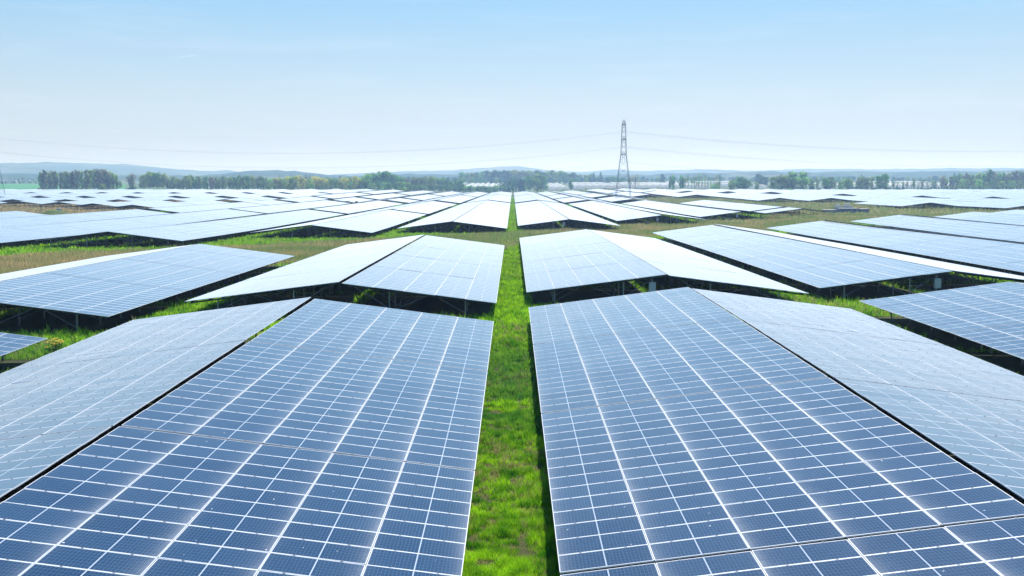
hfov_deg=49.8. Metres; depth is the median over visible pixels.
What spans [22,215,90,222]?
solar table
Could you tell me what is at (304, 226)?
solar table
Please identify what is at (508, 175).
broadleaf tree
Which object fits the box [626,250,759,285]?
solar table
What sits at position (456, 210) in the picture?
solar table
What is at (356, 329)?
solar table
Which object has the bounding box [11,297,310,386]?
solar table
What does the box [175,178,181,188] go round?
poplar tree
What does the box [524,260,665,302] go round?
solar table
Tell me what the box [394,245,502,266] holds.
solar table
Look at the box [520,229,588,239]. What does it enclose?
solar table
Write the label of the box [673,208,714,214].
solar table
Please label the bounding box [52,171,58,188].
poplar tree
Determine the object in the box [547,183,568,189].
polytunnel
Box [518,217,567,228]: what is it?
solar table
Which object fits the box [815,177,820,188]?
poplar tree
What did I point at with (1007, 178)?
poplar tree
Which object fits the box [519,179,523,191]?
poplar tree
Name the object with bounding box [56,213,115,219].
solar table
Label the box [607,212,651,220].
solar table
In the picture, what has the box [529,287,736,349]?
solar table
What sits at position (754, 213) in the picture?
solar table
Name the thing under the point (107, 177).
poplar tree
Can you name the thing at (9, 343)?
solar table
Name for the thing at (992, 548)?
solar table
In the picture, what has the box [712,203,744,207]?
solar table
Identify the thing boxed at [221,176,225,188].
poplar tree
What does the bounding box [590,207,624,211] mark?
solar table
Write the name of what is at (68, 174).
poplar tree
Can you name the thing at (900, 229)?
solar table
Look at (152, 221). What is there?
solar table
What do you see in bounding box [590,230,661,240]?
solar table
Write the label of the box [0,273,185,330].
solar table
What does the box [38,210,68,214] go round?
grassy mound
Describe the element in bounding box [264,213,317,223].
solar table
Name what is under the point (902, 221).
solar table
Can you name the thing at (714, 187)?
bush
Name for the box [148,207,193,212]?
solar table
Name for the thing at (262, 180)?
poplar tree
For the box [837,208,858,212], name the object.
switchgear container
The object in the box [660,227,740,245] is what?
solar table
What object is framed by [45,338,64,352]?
flowering plant
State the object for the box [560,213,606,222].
solar table
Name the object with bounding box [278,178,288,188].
broadleaf tree
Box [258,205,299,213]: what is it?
solar table
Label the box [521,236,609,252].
solar table
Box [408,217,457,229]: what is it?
solar table
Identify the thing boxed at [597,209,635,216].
solar table
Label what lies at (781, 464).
solar table
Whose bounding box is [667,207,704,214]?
solar table
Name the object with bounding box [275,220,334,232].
solar table
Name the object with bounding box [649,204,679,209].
solar table
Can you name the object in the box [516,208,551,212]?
solar table
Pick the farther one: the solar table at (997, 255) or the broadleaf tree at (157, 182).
the broadleaf tree at (157, 182)
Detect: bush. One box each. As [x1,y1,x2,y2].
[99,183,105,189]
[414,185,428,190]
[497,182,510,191]
[710,184,718,188]
[783,180,796,189]
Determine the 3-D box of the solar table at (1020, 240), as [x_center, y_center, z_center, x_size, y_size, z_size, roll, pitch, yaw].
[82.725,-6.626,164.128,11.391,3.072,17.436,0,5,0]
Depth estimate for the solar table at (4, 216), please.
288.82 m
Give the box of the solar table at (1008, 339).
[950,323,1023,364]
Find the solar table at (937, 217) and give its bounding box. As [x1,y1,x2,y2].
[916,215,963,220]
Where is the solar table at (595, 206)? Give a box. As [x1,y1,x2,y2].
[581,204,609,208]
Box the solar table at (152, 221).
[119,217,186,225]
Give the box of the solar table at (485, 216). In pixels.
[464,213,507,219]
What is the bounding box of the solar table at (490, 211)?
[472,209,508,214]
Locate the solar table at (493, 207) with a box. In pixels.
[479,205,508,208]
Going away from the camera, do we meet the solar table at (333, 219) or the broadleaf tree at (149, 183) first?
the solar table at (333, 219)
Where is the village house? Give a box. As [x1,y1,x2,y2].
[6,179,16,182]
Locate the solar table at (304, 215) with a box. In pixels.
[278,212,328,219]
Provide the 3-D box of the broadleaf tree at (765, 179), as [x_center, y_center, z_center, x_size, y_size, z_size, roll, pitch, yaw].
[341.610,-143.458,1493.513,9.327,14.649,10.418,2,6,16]
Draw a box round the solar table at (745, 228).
[716,224,783,233]
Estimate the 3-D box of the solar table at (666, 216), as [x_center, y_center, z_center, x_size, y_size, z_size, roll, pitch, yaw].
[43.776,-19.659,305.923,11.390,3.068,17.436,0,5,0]
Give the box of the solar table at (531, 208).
[516,206,547,210]
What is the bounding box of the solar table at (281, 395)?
[121,341,486,470]
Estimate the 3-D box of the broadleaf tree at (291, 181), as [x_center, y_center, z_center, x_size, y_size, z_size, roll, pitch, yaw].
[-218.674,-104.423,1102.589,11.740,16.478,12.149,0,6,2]
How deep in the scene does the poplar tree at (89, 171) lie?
1142.05 m
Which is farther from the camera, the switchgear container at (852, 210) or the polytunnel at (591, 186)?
the polytunnel at (591, 186)
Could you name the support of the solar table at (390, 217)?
on the ground at (38, 321)
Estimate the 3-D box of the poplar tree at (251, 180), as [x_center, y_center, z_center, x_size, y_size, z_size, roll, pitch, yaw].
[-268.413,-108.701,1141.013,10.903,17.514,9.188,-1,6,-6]
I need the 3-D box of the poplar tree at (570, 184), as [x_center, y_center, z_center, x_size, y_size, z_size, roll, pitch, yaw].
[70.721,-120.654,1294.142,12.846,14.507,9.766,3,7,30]
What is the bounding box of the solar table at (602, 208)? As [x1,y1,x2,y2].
[587,206,619,210]
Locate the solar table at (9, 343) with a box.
[0,332,47,360]
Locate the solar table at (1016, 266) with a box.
[989,261,1023,273]
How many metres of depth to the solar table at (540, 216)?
290.28 m
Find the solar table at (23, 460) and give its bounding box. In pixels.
[0,426,110,502]
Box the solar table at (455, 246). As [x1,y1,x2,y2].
[410,238,503,256]
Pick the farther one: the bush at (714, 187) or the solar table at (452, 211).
the bush at (714, 187)
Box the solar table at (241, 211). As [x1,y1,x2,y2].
[221,209,262,216]
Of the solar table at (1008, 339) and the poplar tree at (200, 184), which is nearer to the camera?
the solar table at (1008, 339)
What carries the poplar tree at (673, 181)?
on the ground at (38, 321)
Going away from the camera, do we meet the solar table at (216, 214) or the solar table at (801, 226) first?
the solar table at (801, 226)
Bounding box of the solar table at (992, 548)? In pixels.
[560,517,1023,575]
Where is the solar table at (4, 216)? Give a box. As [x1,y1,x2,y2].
[0,214,17,217]
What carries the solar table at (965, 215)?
on the ground at (38, 321)
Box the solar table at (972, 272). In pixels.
[887,257,1023,288]
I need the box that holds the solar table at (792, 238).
[768,234,880,250]
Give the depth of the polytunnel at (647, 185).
1394.30 m
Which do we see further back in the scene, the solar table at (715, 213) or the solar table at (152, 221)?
the solar table at (715, 213)
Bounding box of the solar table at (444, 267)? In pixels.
[373,254,500,281]
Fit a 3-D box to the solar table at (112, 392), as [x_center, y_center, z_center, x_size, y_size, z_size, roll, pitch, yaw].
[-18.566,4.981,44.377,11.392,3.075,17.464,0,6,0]
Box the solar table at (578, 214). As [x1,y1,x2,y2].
[557,211,598,219]
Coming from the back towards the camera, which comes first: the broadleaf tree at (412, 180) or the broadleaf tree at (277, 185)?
the broadleaf tree at (412, 180)
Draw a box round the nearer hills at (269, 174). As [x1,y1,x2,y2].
[0,170,1023,181]
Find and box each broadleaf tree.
[138,174,146,188]
[144,171,155,187]
[150,172,160,187]
[159,173,168,187]
[265,178,276,188]
[272,177,281,188]
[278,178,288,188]
[282,180,286,188]
[288,175,298,188]
[293,175,302,187]
[299,177,309,186]
[310,176,320,188]
[320,178,328,188]
[327,178,333,188]
[331,178,338,188]
[337,177,347,188]
[351,176,361,188]
[360,173,371,187]
[369,172,377,186]
[376,171,387,186]
[382,171,395,186]
[391,174,399,189]
[405,182,412,189]
[410,176,416,185]
[413,177,419,187]
[417,176,428,186]
[428,176,437,188]
[436,178,444,191]
[440,178,449,189]
[449,180,454,189]
[456,179,464,190]
[458,172,465,181]
[464,173,471,183]
[476,172,484,182]
[481,170,490,182]
[492,170,503,180]
[503,170,511,179]
[514,170,523,180]
[523,170,529,179]
[523,176,533,189]
[533,172,544,192]
[539,175,548,191]
[544,171,552,180]
[550,172,558,181]
[559,172,568,184]
[630,174,640,184]
[659,174,665,182]
[728,179,735,189]
[733,176,746,188]
[741,178,752,188]
[756,174,764,184]
[762,177,768,184]
[768,176,779,188]
[776,174,790,189]
[786,171,800,187]
[797,172,810,188]
[808,178,814,186]
[820,178,830,188]
[826,177,835,188]
[831,178,838,188]
[842,178,851,189]
[856,177,864,188]
[862,177,870,188]
[874,175,883,188]
[881,173,889,188]
[958,178,965,188]
[964,179,969,187]
[969,179,976,187]
[974,179,982,188]
[989,180,996,187]
[999,181,1005,188]
[1007,180,1013,187]
[1017,180,1023,188]
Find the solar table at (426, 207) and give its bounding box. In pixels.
[410,205,440,212]
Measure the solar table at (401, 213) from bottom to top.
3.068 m
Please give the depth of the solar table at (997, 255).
130.20 m
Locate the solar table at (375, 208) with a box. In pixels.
[349,204,379,209]
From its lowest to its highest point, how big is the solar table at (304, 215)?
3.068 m
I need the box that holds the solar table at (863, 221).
[850,215,911,227]
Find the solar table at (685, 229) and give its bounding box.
[653,225,719,238]
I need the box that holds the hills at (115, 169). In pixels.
[0,162,1023,175]
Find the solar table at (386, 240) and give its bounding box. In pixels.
[338,235,422,252]
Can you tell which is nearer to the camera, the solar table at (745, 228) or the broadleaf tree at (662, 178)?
the solar table at (745, 228)
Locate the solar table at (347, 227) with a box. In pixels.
[314,222,382,234]
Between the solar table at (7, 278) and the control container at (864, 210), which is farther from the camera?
the control container at (864, 210)
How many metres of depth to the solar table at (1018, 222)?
233.09 m
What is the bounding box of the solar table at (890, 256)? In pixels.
[837,247,997,279]
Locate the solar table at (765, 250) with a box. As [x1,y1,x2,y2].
[711,241,831,267]
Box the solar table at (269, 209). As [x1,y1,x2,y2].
[245,206,288,213]
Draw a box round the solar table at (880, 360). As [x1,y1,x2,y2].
[743,320,1023,433]
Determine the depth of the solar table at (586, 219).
273.82 m
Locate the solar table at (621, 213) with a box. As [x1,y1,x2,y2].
[601,210,644,218]
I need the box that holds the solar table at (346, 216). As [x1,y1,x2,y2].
[319,213,369,220]
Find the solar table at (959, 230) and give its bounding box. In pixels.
[923,222,1023,236]
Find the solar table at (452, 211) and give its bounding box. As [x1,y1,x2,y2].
[434,209,470,214]
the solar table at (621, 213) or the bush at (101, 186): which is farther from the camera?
the bush at (101, 186)
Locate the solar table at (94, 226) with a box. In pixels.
[51,221,137,236]
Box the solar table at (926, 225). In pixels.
[891,219,980,232]
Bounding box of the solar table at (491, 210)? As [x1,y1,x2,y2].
[474,208,508,212]
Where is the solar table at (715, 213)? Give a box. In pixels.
[691,210,740,219]
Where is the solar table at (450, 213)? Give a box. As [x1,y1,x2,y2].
[431,210,469,215]
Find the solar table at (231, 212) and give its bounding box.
[206,210,256,215]
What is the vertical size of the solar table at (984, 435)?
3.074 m
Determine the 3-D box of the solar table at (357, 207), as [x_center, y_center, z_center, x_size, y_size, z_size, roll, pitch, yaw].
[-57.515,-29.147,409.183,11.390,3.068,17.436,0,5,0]
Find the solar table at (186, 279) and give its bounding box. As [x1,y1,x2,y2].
[47,259,238,301]
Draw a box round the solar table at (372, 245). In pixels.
[315,237,418,261]
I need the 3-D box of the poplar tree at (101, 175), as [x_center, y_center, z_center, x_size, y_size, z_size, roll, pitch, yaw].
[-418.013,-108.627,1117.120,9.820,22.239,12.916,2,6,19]
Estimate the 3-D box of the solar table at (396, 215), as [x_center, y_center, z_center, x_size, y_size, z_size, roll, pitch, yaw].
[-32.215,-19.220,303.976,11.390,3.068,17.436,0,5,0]
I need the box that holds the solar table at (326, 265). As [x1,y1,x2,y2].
[244,253,389,291]
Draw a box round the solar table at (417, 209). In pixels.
[400,207,434,214]
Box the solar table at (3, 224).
[0,222,26,226]
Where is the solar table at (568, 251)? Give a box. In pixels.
[522,242,622,261]
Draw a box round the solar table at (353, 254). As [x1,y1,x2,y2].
[283,244,405,272]
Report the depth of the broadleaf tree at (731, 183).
1073.04 m
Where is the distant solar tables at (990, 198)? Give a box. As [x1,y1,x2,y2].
[0,188,1023,210]
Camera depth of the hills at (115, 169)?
5918.10 m
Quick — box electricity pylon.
[615,120,631,199]
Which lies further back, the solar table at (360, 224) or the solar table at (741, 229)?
the solar table at (360, 224)
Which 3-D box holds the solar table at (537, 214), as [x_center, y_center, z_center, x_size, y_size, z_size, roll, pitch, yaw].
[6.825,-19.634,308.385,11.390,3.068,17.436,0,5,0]
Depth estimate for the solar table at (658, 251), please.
132.76 m
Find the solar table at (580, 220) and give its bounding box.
[567,217,619,227]
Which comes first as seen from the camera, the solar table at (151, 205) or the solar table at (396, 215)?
the solar table at (396, 215)
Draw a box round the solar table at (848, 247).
[800,240,930,259]
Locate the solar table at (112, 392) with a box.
[0,340,243,492]
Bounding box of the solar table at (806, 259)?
[737,248,883,281]
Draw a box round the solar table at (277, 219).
[246,215,304,223]
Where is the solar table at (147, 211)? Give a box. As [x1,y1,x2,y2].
[132,209,170,213]
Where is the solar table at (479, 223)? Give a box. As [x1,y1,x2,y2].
[453,219,506,230]
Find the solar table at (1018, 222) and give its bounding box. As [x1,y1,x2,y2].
[993,218,1023,224]
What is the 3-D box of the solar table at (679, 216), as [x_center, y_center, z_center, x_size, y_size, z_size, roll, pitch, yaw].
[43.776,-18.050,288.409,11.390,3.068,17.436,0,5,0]
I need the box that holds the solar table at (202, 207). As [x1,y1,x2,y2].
[184,205,221,209]
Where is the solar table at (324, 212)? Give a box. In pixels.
[304,209,343,217]
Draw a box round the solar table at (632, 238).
[593,232,676,245]
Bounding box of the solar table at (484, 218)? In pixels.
[461,215,507,222]
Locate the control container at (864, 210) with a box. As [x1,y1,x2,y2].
[859,209,868,212]
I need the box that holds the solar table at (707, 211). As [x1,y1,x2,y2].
[684,209,726,217]
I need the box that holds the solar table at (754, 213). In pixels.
[731,209,782,217]
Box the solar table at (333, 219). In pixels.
[308,215,359,222]
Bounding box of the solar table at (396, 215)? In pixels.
[371,212,417,222]
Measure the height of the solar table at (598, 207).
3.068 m
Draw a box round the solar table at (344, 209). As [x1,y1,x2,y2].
[324,207,360,212]
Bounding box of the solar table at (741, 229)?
[725,226,811,238]
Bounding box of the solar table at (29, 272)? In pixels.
[0,259,116,277]
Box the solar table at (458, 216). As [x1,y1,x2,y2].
[413,215,461,227]
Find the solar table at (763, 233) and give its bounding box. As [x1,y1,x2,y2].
[746,230,840,243]
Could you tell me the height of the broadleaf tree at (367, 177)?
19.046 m
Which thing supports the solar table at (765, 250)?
on the ground at (38, 321)
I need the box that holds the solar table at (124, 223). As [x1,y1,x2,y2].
[85,219,164,227]
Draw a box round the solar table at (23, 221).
[0,217,60,224]
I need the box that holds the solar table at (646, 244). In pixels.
[601,236,698,253]
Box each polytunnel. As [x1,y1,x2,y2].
[466,183,500,188]
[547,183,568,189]
[567,182,611,184]
[572,184,625,188]
[610,182,655,183]
[619,183,668,187]
[650,182,709,187]
[666,181,733,183]
[720,183,766,187]
[796,183,854,187]
[852,183,924,187]
[869,181,929,182]
[890,183,949,187]
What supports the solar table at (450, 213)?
on the ground at (38, 321)
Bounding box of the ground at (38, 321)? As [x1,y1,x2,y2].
[0,181,1023,575]
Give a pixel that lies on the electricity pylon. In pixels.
(622, 139)
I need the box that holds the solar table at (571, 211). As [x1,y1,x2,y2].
[553,209,590,214]
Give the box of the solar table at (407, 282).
[342,266,498,315]
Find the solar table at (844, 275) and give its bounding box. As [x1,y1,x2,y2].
[773,258,950,297]
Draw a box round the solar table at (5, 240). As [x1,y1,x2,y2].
[0,237,24,244]
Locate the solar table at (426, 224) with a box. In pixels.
[399,219,454,231]
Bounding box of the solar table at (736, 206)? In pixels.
[720,204,755,209]
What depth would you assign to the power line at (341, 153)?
663.80 m
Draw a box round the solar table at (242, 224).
[206,220,276,233]
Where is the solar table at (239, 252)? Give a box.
[179,244,293,269]
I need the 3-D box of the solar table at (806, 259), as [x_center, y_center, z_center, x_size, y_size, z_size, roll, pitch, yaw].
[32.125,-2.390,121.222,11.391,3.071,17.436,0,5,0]
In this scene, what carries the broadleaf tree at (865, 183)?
on the ground at (38, 321)
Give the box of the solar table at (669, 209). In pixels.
[661,206,696,213]
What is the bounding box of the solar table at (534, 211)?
[516,209,552,214]
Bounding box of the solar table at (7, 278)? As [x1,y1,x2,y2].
[0,273,41,280]
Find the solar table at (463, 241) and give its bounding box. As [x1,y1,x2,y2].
[422,235,503,248]
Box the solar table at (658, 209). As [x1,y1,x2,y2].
[654,205,687,211]
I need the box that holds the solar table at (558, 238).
[520,231,598,245]
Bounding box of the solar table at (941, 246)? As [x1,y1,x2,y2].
[880,237,1016,261]
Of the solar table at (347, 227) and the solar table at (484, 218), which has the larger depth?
the solar table at (484, 218)
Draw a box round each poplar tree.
[37,171,41,186]
[39,170,46,188]
[47,172,54,188]
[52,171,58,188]
[58,173,63,188]
[60,171,68,188]
[66,171,69,188]
[69,171,76,188]
[74,170,79,188]
[79,171,84,188]
[83,169,89,188]
[87,170,92,188]
[90,168,101,188]
[90,169,95,188]
[92,170,102,183]
[101,169,108,188]
[105,172,110,188]
[109,172,116,188]
[114,174,119,188]
[125,173,135,186]
[165,176,170,188]
[171,177,174,188]
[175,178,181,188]
[180,177,186,189]
[185,178,192,188]
[192,177,199,188]
[198,175,202,188]
[204,176,209,188]
[208,176,215,189]
[214,177,221,188]
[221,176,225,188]
[229,177,232,188]
[231,177,235,188]
[237,175,242,189]
[242,176,248,188]
[245,175,250,188]
[249,175,255,188]
[255,177,260,188]
[261,177,264,189]
[510,178,515,191]
[517,179,520,191]
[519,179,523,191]
[568,179,573,189]
[668,176,671,188]
[671,175,674,188]
[678,175,682,188]
[754,181,760,189]
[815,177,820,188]
[869,176,874,186]
[939,175,945,187]
[943,178,947,188]
[949,176,952,188]
[952,175,956,187]
[956,173,962,188]
[963,172,970,188]
[981,173,989,188]
[985,169,993,187]
[996,173,1002,188]
[1004,174,1009,187]
[1010,171,1017,182]
[1018,171,1023,188]
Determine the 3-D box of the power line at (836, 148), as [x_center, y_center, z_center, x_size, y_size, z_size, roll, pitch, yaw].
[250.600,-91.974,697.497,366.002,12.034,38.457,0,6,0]
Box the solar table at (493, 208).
[477,206,508,210]
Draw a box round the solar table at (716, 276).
[645,261,808,300]
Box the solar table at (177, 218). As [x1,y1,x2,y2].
[143,215,208,222]
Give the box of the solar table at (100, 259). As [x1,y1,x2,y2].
[10,248,174,272]
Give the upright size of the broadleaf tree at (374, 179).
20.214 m
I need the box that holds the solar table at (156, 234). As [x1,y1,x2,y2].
[109,228,210,246]
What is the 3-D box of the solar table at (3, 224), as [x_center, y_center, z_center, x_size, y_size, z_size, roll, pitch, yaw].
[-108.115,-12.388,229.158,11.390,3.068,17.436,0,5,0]
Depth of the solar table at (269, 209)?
372.28 m
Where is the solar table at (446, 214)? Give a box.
[426,211,467,217]
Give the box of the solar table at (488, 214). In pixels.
[467,211,508,217]
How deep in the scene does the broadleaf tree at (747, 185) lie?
1072.89 m
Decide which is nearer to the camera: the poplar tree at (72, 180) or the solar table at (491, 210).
the solar table at (491, 210)
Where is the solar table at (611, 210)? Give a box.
[593,208,629,213]
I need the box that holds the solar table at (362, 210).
[332,206,367,211]
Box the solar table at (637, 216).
[613,213,659,222]
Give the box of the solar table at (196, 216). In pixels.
[165,213,224,219]
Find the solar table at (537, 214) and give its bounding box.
[517,212,557,217]
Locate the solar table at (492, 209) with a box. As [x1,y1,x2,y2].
[475,207,508,211]
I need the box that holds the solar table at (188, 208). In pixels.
[167,206,206,210]
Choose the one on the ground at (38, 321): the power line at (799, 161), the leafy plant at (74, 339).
the leafy plant at (74, 339)
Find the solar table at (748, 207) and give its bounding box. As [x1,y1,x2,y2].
[730,205,766,212]
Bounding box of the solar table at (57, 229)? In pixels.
[7,224,104,241]
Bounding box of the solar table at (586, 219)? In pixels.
[564,215,611,224]
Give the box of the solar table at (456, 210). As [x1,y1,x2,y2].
[439,208,472,212]
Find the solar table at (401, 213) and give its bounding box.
[381,210,423,220]
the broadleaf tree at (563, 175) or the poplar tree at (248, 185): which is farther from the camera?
the broadleaf tree at (563, 175)
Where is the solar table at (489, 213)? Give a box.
[470,210,508,215]
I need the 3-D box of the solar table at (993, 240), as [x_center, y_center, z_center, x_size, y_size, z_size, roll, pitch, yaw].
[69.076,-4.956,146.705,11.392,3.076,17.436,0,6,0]
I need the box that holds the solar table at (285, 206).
[269,205,308,211]
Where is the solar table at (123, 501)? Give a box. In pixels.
[0,426,474,575]
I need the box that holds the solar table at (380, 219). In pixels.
[352,215,406,223]
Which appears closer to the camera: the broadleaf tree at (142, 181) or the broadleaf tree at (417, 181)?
the broadleaf tree at (142, 181)
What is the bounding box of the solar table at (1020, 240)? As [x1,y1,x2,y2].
[1006,238,1023,242]
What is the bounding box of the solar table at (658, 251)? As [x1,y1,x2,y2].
[612,242,723,262]
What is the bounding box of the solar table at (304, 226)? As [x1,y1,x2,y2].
[250,222,323,236]
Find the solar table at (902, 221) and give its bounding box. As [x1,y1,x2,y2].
[866,216,941,228]
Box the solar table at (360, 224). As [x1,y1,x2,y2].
[329,220,391,234]
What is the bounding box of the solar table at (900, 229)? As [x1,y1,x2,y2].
[880,226,919,231]
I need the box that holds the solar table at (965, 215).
[936,212,1003,218]
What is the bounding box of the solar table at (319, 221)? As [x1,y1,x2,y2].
[292,217,350,231]
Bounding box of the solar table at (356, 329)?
[251,299,493,370]
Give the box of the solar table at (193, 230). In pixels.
[149,225,235,242]
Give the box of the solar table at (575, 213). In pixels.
[556,210,596,217]
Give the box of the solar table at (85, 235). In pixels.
[37,228,140,246]
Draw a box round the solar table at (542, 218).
[517,215,563,225]
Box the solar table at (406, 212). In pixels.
[387,210,426,214]
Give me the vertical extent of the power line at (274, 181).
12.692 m
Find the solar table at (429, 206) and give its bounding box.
[415,204,443,210]
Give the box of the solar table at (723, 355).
[533,318,826,413]
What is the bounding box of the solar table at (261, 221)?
[226,217,292,229]
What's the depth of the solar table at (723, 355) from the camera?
50.43 m
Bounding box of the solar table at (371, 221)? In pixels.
[342,218,398,231]
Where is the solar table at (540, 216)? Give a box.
[517,213,560,222]
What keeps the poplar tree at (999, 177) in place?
on the ground at (38, 321)
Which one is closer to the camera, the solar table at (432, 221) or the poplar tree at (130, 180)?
the solar table at (432, 221)
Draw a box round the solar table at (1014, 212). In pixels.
[992,210,1023,213]
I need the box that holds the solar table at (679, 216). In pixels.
[655,212,706,221]
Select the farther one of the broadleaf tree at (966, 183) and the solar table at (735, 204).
the broadleaf tree at (966, 183)
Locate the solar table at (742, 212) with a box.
[719,208,761,216]
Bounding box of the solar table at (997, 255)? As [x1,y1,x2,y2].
[927,244,1023,272]
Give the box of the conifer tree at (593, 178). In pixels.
[590,172,596,181]
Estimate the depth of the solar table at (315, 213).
320.90 m
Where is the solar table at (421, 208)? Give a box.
[405,206,438,212]
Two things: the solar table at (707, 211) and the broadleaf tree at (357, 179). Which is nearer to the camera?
the solar table at (707, 211)
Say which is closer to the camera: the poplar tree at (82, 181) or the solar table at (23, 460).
the solar table at (23, 460)
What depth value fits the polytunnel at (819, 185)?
1457.06 m
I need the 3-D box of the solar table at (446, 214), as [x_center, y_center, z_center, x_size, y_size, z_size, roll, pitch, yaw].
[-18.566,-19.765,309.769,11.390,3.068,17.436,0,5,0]
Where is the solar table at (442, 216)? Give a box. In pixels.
[421,213,464,224]
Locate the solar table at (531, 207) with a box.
[516,205,546,209]
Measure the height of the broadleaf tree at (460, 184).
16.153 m
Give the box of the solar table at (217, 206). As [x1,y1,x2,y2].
[199,204,233,208]
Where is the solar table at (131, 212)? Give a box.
[106,210,159,215]
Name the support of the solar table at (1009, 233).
on the ground at (38, 321)
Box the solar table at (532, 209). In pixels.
[516,207,549,211]
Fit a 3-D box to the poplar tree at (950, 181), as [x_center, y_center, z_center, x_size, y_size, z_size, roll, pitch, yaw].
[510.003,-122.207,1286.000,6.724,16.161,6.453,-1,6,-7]
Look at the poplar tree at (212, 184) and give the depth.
1140.12 m
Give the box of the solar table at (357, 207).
[340,205,373,209]
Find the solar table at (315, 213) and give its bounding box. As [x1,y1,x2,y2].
[291,210,337,219]
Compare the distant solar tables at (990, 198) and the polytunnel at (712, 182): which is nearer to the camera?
the distant solar tables at (990, 198)
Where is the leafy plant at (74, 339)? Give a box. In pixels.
[64,333,88,346]
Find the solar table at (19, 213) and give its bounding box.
[0,211,44,216]
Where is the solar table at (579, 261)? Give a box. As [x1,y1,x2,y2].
[523,249,640,286]
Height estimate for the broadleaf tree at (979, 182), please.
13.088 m
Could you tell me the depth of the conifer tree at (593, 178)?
1779.88 m
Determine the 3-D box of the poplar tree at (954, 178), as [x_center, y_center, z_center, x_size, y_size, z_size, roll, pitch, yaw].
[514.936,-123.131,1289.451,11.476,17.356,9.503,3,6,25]
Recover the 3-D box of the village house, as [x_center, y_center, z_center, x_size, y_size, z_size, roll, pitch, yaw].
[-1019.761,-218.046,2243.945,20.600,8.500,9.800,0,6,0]
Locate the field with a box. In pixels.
[0,184,124,189]
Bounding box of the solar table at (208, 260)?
[123,248,277,282]
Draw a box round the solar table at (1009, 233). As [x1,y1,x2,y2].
[962,227,1023,242]
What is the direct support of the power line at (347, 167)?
hanging from the electricity pylon
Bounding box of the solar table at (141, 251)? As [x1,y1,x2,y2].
[79,244,196,260]
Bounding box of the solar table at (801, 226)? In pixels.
[768,221,843,234]
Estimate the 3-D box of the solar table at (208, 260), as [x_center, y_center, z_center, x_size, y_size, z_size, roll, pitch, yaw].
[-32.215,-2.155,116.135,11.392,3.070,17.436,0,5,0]
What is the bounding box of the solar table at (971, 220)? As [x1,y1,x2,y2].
[948,218,996,223]
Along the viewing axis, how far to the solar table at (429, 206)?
426.11 m
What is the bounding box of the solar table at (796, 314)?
[692,288,945,358]
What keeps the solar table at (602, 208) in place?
on the ground at (38, 321)
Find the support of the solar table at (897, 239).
on the ground at (38, 321)
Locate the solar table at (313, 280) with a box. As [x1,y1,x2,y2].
[185,265,367,312]
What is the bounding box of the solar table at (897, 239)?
[843,232,956,252]
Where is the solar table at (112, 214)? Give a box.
[83,211,137,217]
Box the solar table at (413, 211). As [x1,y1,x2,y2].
[395,208,432,216]
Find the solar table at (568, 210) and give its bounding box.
[552,208,585,215]
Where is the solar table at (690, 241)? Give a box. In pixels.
[673,231,762,250]
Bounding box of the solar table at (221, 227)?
[180,222,258,238]
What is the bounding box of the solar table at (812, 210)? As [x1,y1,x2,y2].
[792,207,836,214]
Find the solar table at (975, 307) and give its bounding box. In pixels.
[860,282,1023,348]
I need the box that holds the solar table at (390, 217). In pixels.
[363,214,412,225]
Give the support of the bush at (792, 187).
on the ground at (38, 321)
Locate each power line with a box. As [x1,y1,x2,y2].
[4,132,622,153]
[4,164,604,181]
[5,146,621,167]
[8,162,620,182]
[628,147,1023,166]
[630,131,1023,151]
[631,147,1020,166]
[632,133,991,151]
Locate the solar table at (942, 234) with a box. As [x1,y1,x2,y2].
[920,231,975,238]
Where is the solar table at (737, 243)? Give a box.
[691,235,795,258]
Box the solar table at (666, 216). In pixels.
[649,211,688,222]
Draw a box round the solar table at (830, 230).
[789,224,876,240]
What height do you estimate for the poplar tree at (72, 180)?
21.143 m
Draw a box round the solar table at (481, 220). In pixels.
[458,217,507,227]
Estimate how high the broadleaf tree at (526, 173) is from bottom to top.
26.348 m
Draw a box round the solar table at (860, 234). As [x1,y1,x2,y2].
[813,228,911,245]
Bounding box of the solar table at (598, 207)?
[584,205,614,211]
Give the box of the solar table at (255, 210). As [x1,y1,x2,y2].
[233,207,277,214]
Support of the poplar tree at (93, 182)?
on the ground at (38, 321)
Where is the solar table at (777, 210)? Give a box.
[755,207,801,215]
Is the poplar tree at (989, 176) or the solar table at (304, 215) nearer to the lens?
the solar table at (304, 215)
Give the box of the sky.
[0,0,1023,174]
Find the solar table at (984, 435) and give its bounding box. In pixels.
[835,378,1023,502]
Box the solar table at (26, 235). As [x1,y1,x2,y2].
[0,227,69,244]
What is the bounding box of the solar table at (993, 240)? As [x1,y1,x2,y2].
[965,236,1022,243]
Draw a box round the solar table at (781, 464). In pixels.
[541,377,1023,573]
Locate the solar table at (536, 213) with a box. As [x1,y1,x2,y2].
[517,210,555,216]
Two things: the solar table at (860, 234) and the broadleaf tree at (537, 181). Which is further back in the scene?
the broadleaf tree at (537, 181)
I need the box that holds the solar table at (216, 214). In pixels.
[187,211,241,219]
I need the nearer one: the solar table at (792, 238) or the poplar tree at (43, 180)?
the solar table at (792, 238)
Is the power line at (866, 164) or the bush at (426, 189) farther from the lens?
the bush at (426, 189)
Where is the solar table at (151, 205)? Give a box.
[136,204,167,210]
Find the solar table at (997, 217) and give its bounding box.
[961,214,1023,221]
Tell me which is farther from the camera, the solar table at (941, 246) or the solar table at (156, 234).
the solar table at (156, 234)
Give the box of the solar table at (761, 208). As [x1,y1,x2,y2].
[741,206,781,211]
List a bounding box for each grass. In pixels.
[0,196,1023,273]
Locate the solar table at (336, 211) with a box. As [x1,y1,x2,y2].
[316,208,354,215]

